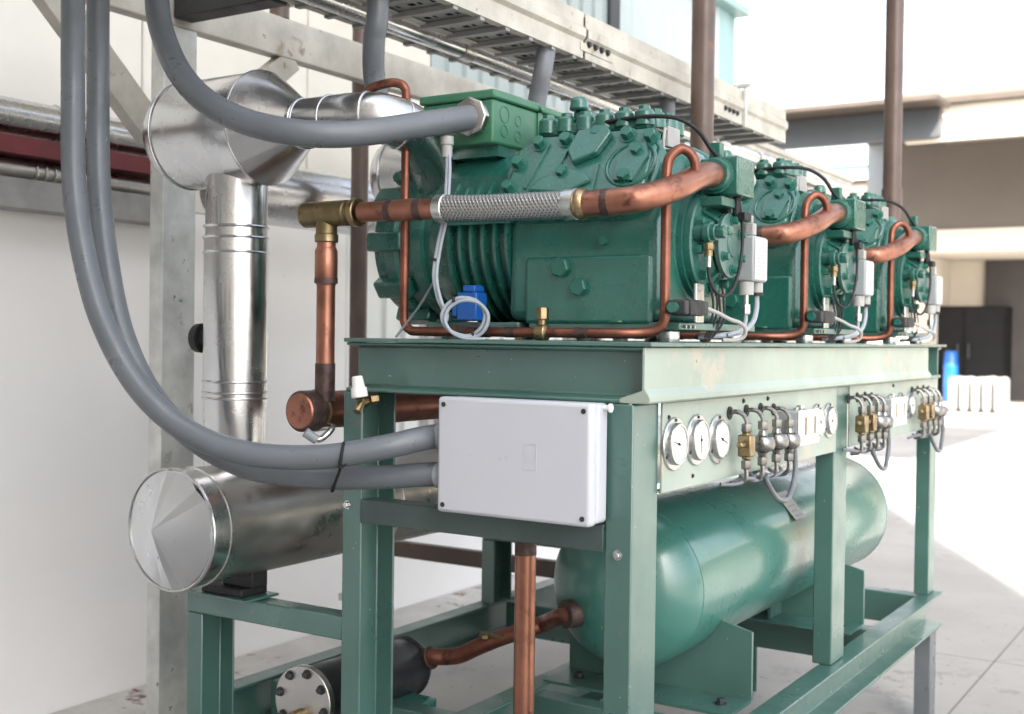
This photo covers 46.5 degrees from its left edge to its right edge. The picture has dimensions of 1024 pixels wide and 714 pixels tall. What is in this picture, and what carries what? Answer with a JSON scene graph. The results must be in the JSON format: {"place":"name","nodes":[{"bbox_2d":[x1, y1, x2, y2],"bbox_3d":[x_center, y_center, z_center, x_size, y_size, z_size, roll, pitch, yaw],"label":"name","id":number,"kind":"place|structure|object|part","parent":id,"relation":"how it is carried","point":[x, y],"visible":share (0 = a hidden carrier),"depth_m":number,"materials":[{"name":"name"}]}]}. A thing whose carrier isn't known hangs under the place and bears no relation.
{"place":"outdoors","nodes":[
{"label":"outdoors","id":0,"kind":"place"},
{"bbox_2d":[352,0,787,146],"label":"cable tray","id":1,"kind":"object","parent":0,"point":[743,117],"visible":0.82,"depth_m":4.17,"materials":[{"name":"metal"}]},
{"bbox_2d":[362,0,388,93],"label":"conduit","id":2,"kind":"object","parent":1,"relation":"attached to","point":[374,37],"visible":0.8,"depth_m":3.28,"materials":[{"name":"grey plastic"}]},
{"bbox_2d":[396,6,641,98],"bbox_3d":[-0.460,-1.046,3.311,0.049,0.039,5.600,1,1,32],"label":"cable","id":3,"kind":"object","parent":1,"relation":"in","point":[521,55],"visible":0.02,"depth_m":4.11,"materials":[{"name":"black rubber"}]},
{"bbox_2d":[407,3,632,91],"bbox_3d":[-0.433,-1.045,3.294,0.047,0.039,5.601,1,1,32],"label":"cable","id":4,"kind":"object","parent":1,"relation":"in","point":[412,4],"visible":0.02,"depth_m":3.85,"materials":[{"name":"black rubber"}]},
{"bbox_2d":[417,2,654,96],"bbox_3d":[-0.404,-1.045,3.276,0.050,0.039,5.600,1,1,32],"label":"cable","id":5,"kind":"object","parent":1,"relation":"in","point":[448,14],"visible":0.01,"depth_m":3.84,"materials":[{"name":"black rubber"}]},
{"bbox_2d":[528,45,555,106],"bbox_3d":[0.093,-0.933,3.926,0.108,0.301,0.096,1,1,32],"label":"conduit","id":6,"kind":"object","parent":1,"relation":"attached to","point":[541,74],"visible":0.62,"depth_m":3.89,"materials":[{"name":"grey plastic"}]},
{"bbox_2d":[429,0,684,108],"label":"cable","id":7,"kind":"object","parent":1,"relation":"in","point":[531,42],"visible":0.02,"depth_m":3.83,"materials":[{"name":"black rubber"}]},
{"bbox_2d":[297,0,863,198],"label":"steel conduit","id":8,"kind":"object","parent":1,"relation":"attached to","point":[401,28],"visible":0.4,"depth_m":4.07,"materials":[{"name":"metal"}]},
{"bbox_2d":[659,96,680,143],"bbox_3d":[0.662,-0.869,4.781,0.189,0.386,0.077,0,1,-35],"label":"conduit","id":9,"kind":"object","parent":1,"relation":"attached to","point":[666,105],"visible":0.24,"depth_m":4.71,"materials":[{"name":"grey plastic"}]},
{"bbox_2d":[420,401,1023,713],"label":"ground","id":10,"kind":"structure","parent":0,"point":[976,608],"depth_m":7.83,"materials":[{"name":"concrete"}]},
{"bbox_2d":[50,574,549,713],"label":"kerb","id":11,"kind":"structure","parent":10,"relation":"on","point":[132,701],"depth_m":5.56,"materials":[{"name":"concrete"}]},
{"bbox_2d":[338,28,368,600],"bbox_3d":[-0.636,-0.190,4.940,0.100,3.400,0.096,1,1,32],"label":"riser pipe","id":12,"kind":"object","parent":10,"relation":"on","point":[358,250],"visible":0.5,"depth_m":4.91,"materials":[{"name":"metal"}]},
{"bbox_2d":[199,167,375,235],"bbox_3d":[0.366,-0.681,6.966,0.265,0.265,5.550,1,1,32],"label":"insulated pipe","id":13,"kind":"object","parent":12,"relation":"attached to","point":[293,193],"visible":0.08,"depth_m":4.86,"materials":[{"name":"metal"}]},
{"bbox_2d":[394,540,555,577],"bbox_3d":[-0.184,0.869,5.166,1.047,0.070,0.040,1,1,32],"label":"rusty bar","id":14,"kind":"object","parent":12,"relation":"attached to","point":[446,554],"visible":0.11,"depth_m":5.20,"materials":[{"name":"brown paint"}]},
{"bbox_2d":[0,0,749,713],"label":"plant building","id":15,"kind":"structure","parent":10,"relation":"on","point":[74,422],"depth_m":4.82,"materials":[{"name":"white paint"}]},
{"bbox_2d":[0,175,149,225],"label":"steel beam","id":16,"kind":"structure","parent":15,"relation":"attached to","point":[29,196],"depth_m":4.44,"materials":[{"name":"grey metal"}]},
{"bbox_2d":[0,157,149,194],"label":"wall pipe","id":17,"kind":"object","parent":16,"relation":"on","point":[35,170],"depth_m":4.44,"materials":[{"name":"metal"}]},
{"bbox_2d":[0,132,150,178],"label":"red beam","id":18,"kind":"structure","parent":15,"relation":"attached to","point":[12,146],"depth_m":4.40,"materials":[{"name":"metal"}]},
{"bbox_2d":[0,95,147,156],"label":"wall pipe","id":19,"kind":"object","parent":18,"relation":"on","point":[29,118],"depth_m":4.37,"materials":[{"name":"metal"}]},
{"bbox_2d":[32,0,759,713],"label":"support frame","id":20,"kind":"object","parent":10,"relation":"on","point":[288,46],"visible":0.34,"depth_m":3.92,"materials":[{"name":"metal"}]},
{"bbox_2d":[269,3,294,18],"bbox_3d":[-0.843,-1.558,4.340,0.100,0.651,0.096,1,1,32],"label":"riser pipe","id":21,"kind":"object","parent":20,"relation":"on","point":[283,11],"visible":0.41,"depth_m":4.32,"materials":[{"name":"metal"}]},
{"bbox_2d":[282,0,852,189],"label":"cable tray","id":22,"kind":"object","parent":20,"relation":"attached to","point":[769,150],"visible":0.09,"depth_m":4.99,"materials":[{"name":"metal"}]},
{"bbox_2d":[187,338,946,713],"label":"equipment rack","id":23,"kind":"object","parent":10,"relation":"on","point":[683,382],"visible":0.88,"depth_m":3.16,"materials":[{"name":"green metal"}]},
{"bbox_2d":[193,570,278,603],"bbox_3d":[-0.765,0.622,3.312,0.200,0.078,0.130,1,1,32],"label":"pipe saddle","id":24,"kind":"object","parent":23,"relation":"on","point":[249,588],"visible":0.85,"depth_m":3.27,"materials":[{"name":"black rubber"}]},
{"bbox_2d":[275,636,430,713],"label":"filter drier","id":25,"kind":"object","parent":23,"relation":"attached to","point":[308,689],"visible":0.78,"depth_m":3.22,"materials":[{"name":"black paint"}]},
{"bbox_2d":[351,376,379,413],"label":"relief valve","id":26,"kind":"object","parent":23,"relation":"attached to","point":[359,392],"visible":1,"depth_m":2.96,"materials":[{"name":"white plastic"}]},
{"bbox_2d":[286,389,456,431],"bbox_3d":[0.163,0.132,4.223,0.111,0.111,2.670,1,1,32],"label":"copper header","id":27,"kind":"object","parent":23,"relation":"attached to","point":[313,410],"visible":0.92,"depth_m":3.14,"materials":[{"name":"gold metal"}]},
{"bbox_2d":[302,424,334,443],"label":"service valve","id":28,"kind":"object","parent":27,"relation":"attached to","point":[311,436],"visible":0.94,"depth_m":3.09,"materials":[{"name":"grey metal"}]},
{"bbox_2d":[395,283,432,337],"bbox_3d":[-0.246,-0.118,2.997,0.097,0.140,0.021,1,1,-14],"label":"wire","id":29,"kind":"object","parent":23,"relation":"on","point":[413,313],"visible":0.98,"depth_m":3.00,"materials":[{"name":"grey plastic"}]},
{"bbox_2d":[398,693,436,706],"bbox_3d":[-0.303,1.174,3.453,0.120,0.370,0.120,1,1,32],"label":"filter support","id":30,"kind":"object","parent":23,"relation":"attached to","point":[421,699],"visible":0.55,"depth_m":3.46,"materials":[{"name":"green metal"}]},
{"bbox_2d":[432,396,613,526],"bbox_3d":[0.015,0.230,2.719,0.454,0.270,0.090,1,1,32],"label":"junction box","id":31,"kind":"object","parent":23,"relation":"attached to","point":[543,461],"visible":1,"depth_m":2.66,"materials":[{"name":"white plastic"}]},
{"bbox_2d":[60,0,436,469],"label":"conduit","id":32,"kind":"object","parent":31,"relation":"attached to","point":[154,405],"visible":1,"depth_m":2.83,"materials":[{"name":"grey plastic"}]},
{"bbox_2d":[86,0,435,489],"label":"conduit","id":33,"kind":"object","parent":31,"relation":"attached to","point":[396,476],"visible":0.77,"depth_m":3.00,"materials":[{"name":"grey plastic"}]},
{"bbox_2d":[331,441,347,492],"bbox_3d":[-0.412,0.263,2.842,0.026,0.134,0.178,0,1,-17],"label":"cable tie","id":34,"kind":"object","parent":33,"relation":"attached to","point":[340,467],"visible":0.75,"depth_m":2.77,"materials":[{"name":"black plastic"}]},
{"bbox_2d":[513,542,536,713],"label":"vertical copper pipe","id":35,"kind":"object","parent":23,"relation":"attached to","point":[524,627],"visible":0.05,"depth_m":2.87,"materials":[{"name":"brown metal"}]},
{"bbox_2d":[363,78,700,340],"bbox_3d":[-0.002,-0.374,2.904,0.916,0.670,0.121,1,1,23],"label":"copper tube loop","id":36,"kind":"object","parent":23,"relation":"on","point":[541,330],"visible":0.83,"depth_m":2.83,"materials":[{"name":"orange metal"}]},
{"bbox_2d":[366,89,767,342],"bbox_3d":[0.142,-0.365,3.168,1.031,0.642,0.560,1,1,32],"label":"compressor","id":37,"kind":"object","parent":23,"relation":"on","point":[597,272],"visible":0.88,"depth_m":2.96,"materials":[{"name":"metal"}]},
{"bbox_2d":[144,0,476,147],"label":"conduit","id":38,"kind":"object","parent":37,"relation":"attached to","point":[195,91],"visible":1,"depth_m":2.92,"materials":[{"name":"grey plastic"}]},
{"bbox_2d":[430,136,489,339],"bbox_3d":[-0.142,-0.298,2.944,0.090,0.516,0.190,0,1,-37],"label":"sensor cable","id":39,"kind":"object","parent":37,"relation":"attached to","point":[447,143],"visible":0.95,"depth_m":2.94,"materials":[{"name":"white plastic"}]},
{"bbox_2d":[297,162,723,401],"bbox_3d":[-0.055,-0.177,2.907,1.121,0.606,0.325,1,1,15],"label":"discharge line","id":40,"kind":"object","parent":37,"relation":"attached to","point":[325,219],"visible":0.98,"depth_m":2.88,"materials":[{"name":"brown metal"}]},
{"bbox_2d":[662,417,688,470],"bbox_3d":[0.383,0.202,2.770,0.018,0.124,0.124,1,1,32],"label":"pressure gauge","id":41,"kind":"object","parent":23,"relation":"attached to","point":[675,442],"visible":1,"depth_m":2.75,"materials":[{"name":"metal"}]},
{"bbox_2d":[687,414,710,464],"bbox_3d":[0.452,0.200,2.880,0.018,0.124,0.124,1,1,32],"label":"pressure gauge","id":42,"kind":"object","parent":23,"relation":"attached to","point":[698,431],"visible":0.99,"depth_m":2.87,"materials":[{"name":"metal"}]},
{"bbox_2d":[543,456,887,713],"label":"receiver tank","id":43,"kind":"object","parent":23,"relation":"on","point":[728,559],"visible":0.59,"depth_m":3.54,"materials":[{"name":"metal"}]},
{"bbox_2d":[420,599,583,669],"bbox_3d":[-0.029,0.821,3.499,0.640,0.278,0.155,1,1,23],"label":"liquid line","id":44,"kind":"object","parent":43,"relation":"attached to","point":[567,614],"visible":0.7,"depth_m":3.49,"materials":[{"name":"orange metal"}]},
{"bbox_2d":[708,414,730,463],"bbox_3d":[0.523,0.206,2.991,0.018,0.124,0.124,1,1,32],"label":"pressure gauge","id":45,"kind":"object","parent":23,"relation":"attached to","point":[720,434],"visible":0.98,"depth_m":2.98,"materials":[{"name":"metal"}]},
{"bbox_2d":[610,191,830,341],"bbox_3d":[0.523,-0.381,3.738,0.916,0.670,0.121,1,1,23],"label":"copper tube loop","id":46,"kind":"object","parent":23,"relation":"on","point":[809,199],"visible":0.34,"depth_m":3.59,"materials":[{"name":"orange metal"}]},
{"bbox_2d":[727,406,754,485],"bbox_3d":[0.579,0.230,3.038,0.063,0.206,0.068,1,1,32],"label":"valve","id":47,"kind":"object","parent":23,"relation":"attached to","point":[745,445],"visible":0.97,"depth_m":3.03,"materials":[{"name":"gold metal"}]},
{"bbox_2d":[613,150,873,343],"bbox_3d":[0.667,-0.373,4.002,1.031,0.642,0.560,1,1,32],"label":"compressor","id":48,"kind":"object","parent":23,"relation":"on","point":[837,267],"visible":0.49,"depth_m":3.71,"materials":[{"name":"metal"}]},
{"bbox_2d":[515,203,845,339],"bbox_3d":[0.470,-0.184,3.740,1.121,0.606,0.325,1,1,15],"label":"discharge line","id":49,"kind":"object","parent":48,"relation":"attached to","point":[817,222],"visible":0.27,"depth_m":3.51,"materials":[{"name":"orange metal"}]},
{"bbox_2d":[744,405,774,481],"bbox_3d":[0.655,0.229,3.145,0.076,0.206,0.064,1,1,32],"label":"valve","id":50,"kind":"object","parent":23,"relation":"attached to","point":[764,443],"visible":0.89,"depth_m":3.13,"materials":[{"name":"grey metal"}]},
{"bbox_2d":[720,466,783,486],"bbox_3d":[0.650,0.317,3.174,0.041,0.025,0.416,1,1,32],"label":"tube bundle","id":51,"kind":"object","parent":50,"relation":"attached to","point":[752,477],"visible":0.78,"depth_m":3.12,"materials":[{"name":"grey plastic"}]},
{"bbox_2d":[758,403,788,477],"bbox_3d":[0.711,0.229,3.233,0.076,0.206,0.064,1,1,32],"label":"valve","id":52,"kind":"object","parent":23,"relation":"attached to","point":[780,438],"visible":0.89,"depth_m":3.22,"materials":[{"name":"grey metal"}]},
{"bbox_2d":[771,403,800,476],"bbox_3d":[0.764,0.233,3.318,0.076,0.206,0.064,1,1,32],"label":"valve","id":53,"kind":"object","parent":23,"relation":"attached to","point":[794,439],"visible":0.86,"depth_m":3.30,"materials":[{"name":"grey metal"}]},
{"bbox_2d":[763,448,797,502],"bbox_3d":[0.735,0.314,3.251,0.027,0.170,0.232,1,1,32],"label":"hose","id":54,"kind":"object","parent":53,"relation":"hanging from","point":[774,494],"visible":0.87,"depth_m":3.29,"materials":[{"name":"grey plastic"}]},
{"bbox_2d":[778,405,818,445],"bbox_3d":[0.821,0.194,3.414,0.068,0.110,0.174,1,1,32],"label":"switch box","id":55,"kind":"object","parent":23,"relation":"attached to","point":[806,425],"visible":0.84,"depth_m":3.38,"materials":[{"name":"grey plastic"}]},
{"bbox_2d":[813,404,825,437],"bbox_3d":[0.938,0.198,3.644,0.018,0.110,0.110,1,1,32],"label":"pressure gauge","id":56,"kind":"object","parent":23,"relation":"attached to","point":[822,420],"visible":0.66,"depth_m":3.65,"materials":[{"name":"metal"}]},
{"bbox_2d":[747,220,911,341],"bbox_3d":[1.047,-0.388,4.570,0.916,0.670,0.121,1,1,23],"label":"copper tube loop","id":57,"kind":"object","parent":23,"relation":"on","point":[894,227],"visible":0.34,"depth_m":4.42,"materials":[{"name":"orange metal"}]},
{"bbox_2d":[824,403,837,437],"bbox_3d":[1.000,0.199,3.742,0.018,0.110,0.110,1,1,32],"label":"pressure gauge","id":58,"kind":"object","parent":23,"relation":"attached to","point":[831,418],"visible":0.97,"depth_m":3.73,"materials":[{"name":"metal"}]},
{"bbox_2d":[760,185,942,343],"bbox_3d":[1.191,-0.380,4.834,1.031,0.642,0.560,1,1,32],"label":"compressor","id":59,"kind":"object","parent":23,"relation":"on","point":[915,280],"visible":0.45,"depth_m":4.55,"materials":[{"name":"metal"}]},
{"bbox_2d":[645,230,921,340],"bbox_3d":[0.994,-0.191,4.572,1.121,0.606,0.325,1,1,15],"label":"discharge line","id":60,"kind":"object","parent":59,"relation":"attached to","point":[902,244],"visible":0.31,"depth_m":4.34,"materials":[{"name":"orange metal"}]},
{"bbox_2d":[847,393,868,455],"bbox_3d":[1.125,0.223,3.899,0.063,0.206,0.068,1,1,32],"label":"valve","id":61,"kind":"object","parent":23,"relation":"attached to","point":[861,423],"visible":1,"depth_m":3.90,"materials":[{"name":"gold metal"}]},
{"bbox_2d":[842,442,881,453],"bbox_3d":[1.197,0.308,4.035,0.041,0.029,0.416,1,1,32],"label":"tube bundle","id":62,"kind":"object","parent":23,"relation":"attached to","point":[855,449],"visible":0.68,"depth_m":3.96,"materials":[{"name":"grey metal"}]},
{"bbox_2d":[856,392,876,452],"bbox_3d":[1.179,0.222,3.983,0.063,0.206,0.068,1,1,32],"label":"valve","id":63,"kind":"object","parent":23,"relation":"attached to","point":[872,421],"visible":0.88,"depth_m":3.98,"materials":[{"name":"gold metal"}]},
{"bbox_2d":[863,392,887,449],"bbox_3d":[1.242,0.222,4.069,0.076,0.206,0.064,1,1,32],"label":"valve","id":64,"kind":"object","parent":23,"relation":"attached to","point":[882,421],"visible":0.72,"depth_m":4.05,"materials":[{"name":"grey metal"}]},
{"bbox_2d":[870,392,893,450],"bbox_3d":[1.285,0.226,4.136,0.076,0.206,0.064,1,1,32],"label":"valve","id":65,"kind":"object","parent":23,"relation":"attached to","point":[884,434],"visible":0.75,"depth_m":4.12,"materials":[{"name":"grey metal"}]},
{"bbox_2d":[870,428,890,470],"bbox_3d":[1.264,0.307,4.084,0.027,0.170,0.197,1,1,32],"label":"hose","id":66,"kind":"object","parent":65,"relation":"hanging from","point":[887,457],"visible":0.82,"depth_m":4.12,"materials":[{"name":"grey plastic"}]},
{"bbox_2d":[874,394,906,426],"bbox_3d":[1.347,0.187,4.241,0.068,0.110,0.194,1,1,32],"label":"switch box","id":67,"kind":"object","parent":23,"relation":"attached to","point":[897,409],"visible":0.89,"depth_m":4.21,"materials":[{"name":"grey plastic"}]},
{"bbox_2d":[898,392,907,406],"bbox_3d":[1.463,0.185,4.470,0.018,0.104,0.104,1,1,32],"label":"pressure gauge","id":68,"kind":"object","parent":23,"relation":"attached to","point":[900,394],"visible":0.1,"depth_m":4.46,"materials":[{"name":"metal"}]},
{"bbox_2d":[906,391,915,417],"bbox_3d":[1.532,0.184,4.579,0.018,0.104,0.104,1,1,32],"label":"pressure gauge","id":69,"kind":"object","parent":23,"relation":"attached to","point":[911,402],"visible":0.94,"depth_m":4.56,"materials":[{"name":"metal"}]},
{"bbox_2d":[911,386,928,438],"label":"valve","id":70,"kind":"object","parent":23,"relation":"attached to","point":[923,412],"visible":0.97,"depth_m":4.59,"materials":[{"name":"gold metal"}]},
{"bbox_2d":[907,428,937,438],"bbox_3d":[1.639,0.303,4.731,0.041,0.031,0.416,1,1,32],"label":"tube bundle","id":71,"kind":"object","parent":23,"relation":"attached to","point":[917,434],"visible":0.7,"depth_m":4.65,"materials":[{"name":"grey metal"}]},
{"bbox_2d":[916,386,934,436],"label":"valve","id":72,"kind":"object","parent":23,"relation":"attached to","point":[931,409],"visible":0.73,"depth_m":4.67,"materials":[{"name":"gold metal"}]},
{"bbox_2d":[922,385,942,434],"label":"valve","id":73,"kind":"object","parent":23,"relation":"attached to","point":[938,410],"visible":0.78,"depth_m":4.74,"materials":[{"name":"grey metal"}]},
{"bbox_2d":[927,386,947,435],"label":"valve","id":74,"kind":"object","parent":23,"relation":"attached to","point":[945,409],"visible":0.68,"depth_m":4.81,"materials":[{"name":"grey metal"}]},
{"bbox_2d":[929,417,944,452],"bbox_3d":[1.701,0.301,4.772,0.027,0.170,0.197,1,1,32],"label":"hose","id":75,"kind":"object","parent":74,"relation":"hanging from","point":[935,447],"visible":0.87,"depth_m":4.81,"materials":[{"name":"grey plastic"}]},
{"bbox_3d":[0.044,0.611,4.586,0.200,0.077,0.130,1,1,32],"label":"pipe saddle","id":76,"kind":"object","parent":23,"relation":"on","visible":0},
{"bbox_2d":[128,415,660,592],"bbox_3d":[-0.103,0.437,4.310,0.325,0.325,3.013,1,1,32],"label":"clad header","id":77,"kind":"object","parent":76,"relation":"on","point":[190,527],"visible":0.48,"depth_m":3.11,"materials":[{"name":"metal"}]},
{"bbox_2d":[142,69,455,465],"bbox_3d":[-0.598,-0.222,3.224,0.866,1.091,0.378,1,1,16],"label":"clad riser","id":78,"kind":"object","parent":77,"relation":"on","point":[188,146],"visible":0.77,"depth_m":3.18,"materials":[{"name":"metal"}]},
{"bbox_2d":[188,323,202,352],"bbox_3d":[-0.857,-0.053,3.318,0.050,0.084,0.084,1,1,28],"label":"pipe stub","id":79,"kind":"object","parent":78,"relation":"attached to","point":[195,337],"visible":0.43,"depth_m":3.29,"materials":[{"name":"black rubber"}]},
{"bbox_2d":[370,145,469,426],"bbox_3d":[-0.073,-0.229,4.057,0.866,1.091,0.378,1,1,16],"label":"clad riser","id":80,"kind":"object","parent":77,"relation":"on","point":[385,164],"visible":0.05,"depth_m":4.05,"materials":[{"name":"metal"}]},
{"bbox_2d":[867,82,1023,400],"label":"service building","id":81,"kind":"structure","parent":10,"relation":"on","point":[962,183],"depth_m":30.96,"materials":[{"name":"beige concrete"}]},
{"bbox_2d":[768,108,942,149],"bbox_3d":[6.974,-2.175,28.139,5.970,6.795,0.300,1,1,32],"label":"grey girder","id":82,"kind":"object","parent":81,"relation":"attached to","point":[922,124],"visible":0.32,"depth_m":27.37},
{"bbox_2d":[782,94,949,120],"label":"overhang roof","id":83,"kind":"structure","parent":82,"relation":"on","point":[865,107],"depth_m":26.69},
{"bbox_2d":[984,259,1023,400],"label":"door","id":84,"kind":"structure","parent":81,"relation":"in","point":[1004,279],"depth_m":33.43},
{"bbox_2d":[943,349,958,401],"bbox_3d":[11.959,0.506,32.518,0.398,1.418,0.397,1,1,32],"label":"gas cylinder","id":85,"kind":"object","parent":10,"relation":"on","point":[950,367],"visible":0.68,"depth_m":32.39,"materials":[{"name":"metal"}]},
{"bbox_2d":[948,376,962,410],"bbox_3d":[10.500,0.863,28.171,0.189,0.808,1.107,1,1,32],"label":"jerrycan","id":86,"kind":"object","parent":10,"relation":"on","point":[953,393],"visible":0.74,"depth_m":27.73,"materials":[{"name":"white plastic"}]},
{"bbox_2d":[959,376,974,411],"bbox_3d":[10.711,0.865,28.038,0.189,0.812,1.107,1,1,32],"label":"jerrycan","id":87,"kind":"object","parent":10,"relation":"on","point":[964,392],"visible":0.77,"depth_m":27.60,"materials":[{"name":"white plastic"}]},
{"bbox_2d":[937,306,1012,397],"bbox_3d":[12.787,-0.102,33.468,2.086,2.624,1.300,1,1,32],"label":"door frame","id":88,"kind":"object","parent":10,"relation":"on","point":[978,339],"visible":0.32,"depth_m":32.84,"materials":[{"name":"black metal"}]},
{"bbox_3d":[12.030,-0.153,33.237,0.973,2.414,0.099,1,1,32],"label":"door","id":89,"kind":"part","parent":88,"relation":"part of","materials":[{"name":"black metal"}]},
{"bbox_3d":[12.910,-0.132,32.678,0.973,2.414,0.099,1,1,32],"label":"door","id":90,"kind":"part","parent":88,"relation":"part of","materials":[{"name":"black metal"}]},
{"bbox_2d":[970,377,983,411],"bbox_3d":[10.921,0.874,27.904,0.189,0.804,1.107,1,1,32],"label":"jerrycan","id":91,"kind":"object","parent":10,"relation":"on","point":[976,396],"visible":0.72,"depth_m":27.47,"materials":[{"name":"white plastic"}]},
{"bbox_2d":[982,376,997,412],"bbox_3d":[11.131,0.867,27.770,0.189,0.829,1.107,1,1,32],"label":"jerrycan","id":92,"kind":"object","parent":10,"relation":"on","point":[987,392],"visible":0.79,"depth_m":27.33,"materials":[{"name":"white plastic"}]},
{"bbox_2d":[993,377,1009,412],"bbox_3d":[11.341,0.877,27.637,0.189,0.819,1.107,1,1,32],"label":"jerrycan","id":93,"kind":"object","parent":10,"relation":"on","point":[1001,395],"visible":1,"depth_m":27.23,"materials":[{"name":"white plastic"}]},
{"bbox_2d":[787,175,866,342],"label":"tan building","id":94,"kind":"structure","parent":0,"point":[859,183],"depth_m":62.27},
{"bbox_2d":[826,161,866,175],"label":"pale blue building","id":95,"kind":"structure","parent":0,"point":[853,168],"depth_m":82.47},
{"bbox_2d":[734,0,1023,341],"label":"sky","id":96,"kind":"structure","parent":0,"point":[792,53],"materials":[{"name":"white"}]},
{"bbox_3d":[0.516,-3.299,5.753,3.650,0.220,3.200,1,1,32],"label":"canopy roof","id":97,"kind":"object","parent":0,"visible":0},
{"bbox_2d":[690,0,715,155],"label":"riser pole","id":98,"kind":"object","parent":97,"relation":"attached to","point":[702,67],"visible":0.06,"depth_m":4.46,"materials":[{"name":"brown metal"}]},
{"bbox_2d":[881,0,904,219],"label":"riser pole","id":99,"kind":"object","parent":97,"relation":"attached to","point":[893,105],"visible":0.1,"depth_m":5.41,"materials":[{"name":"brown metal"}]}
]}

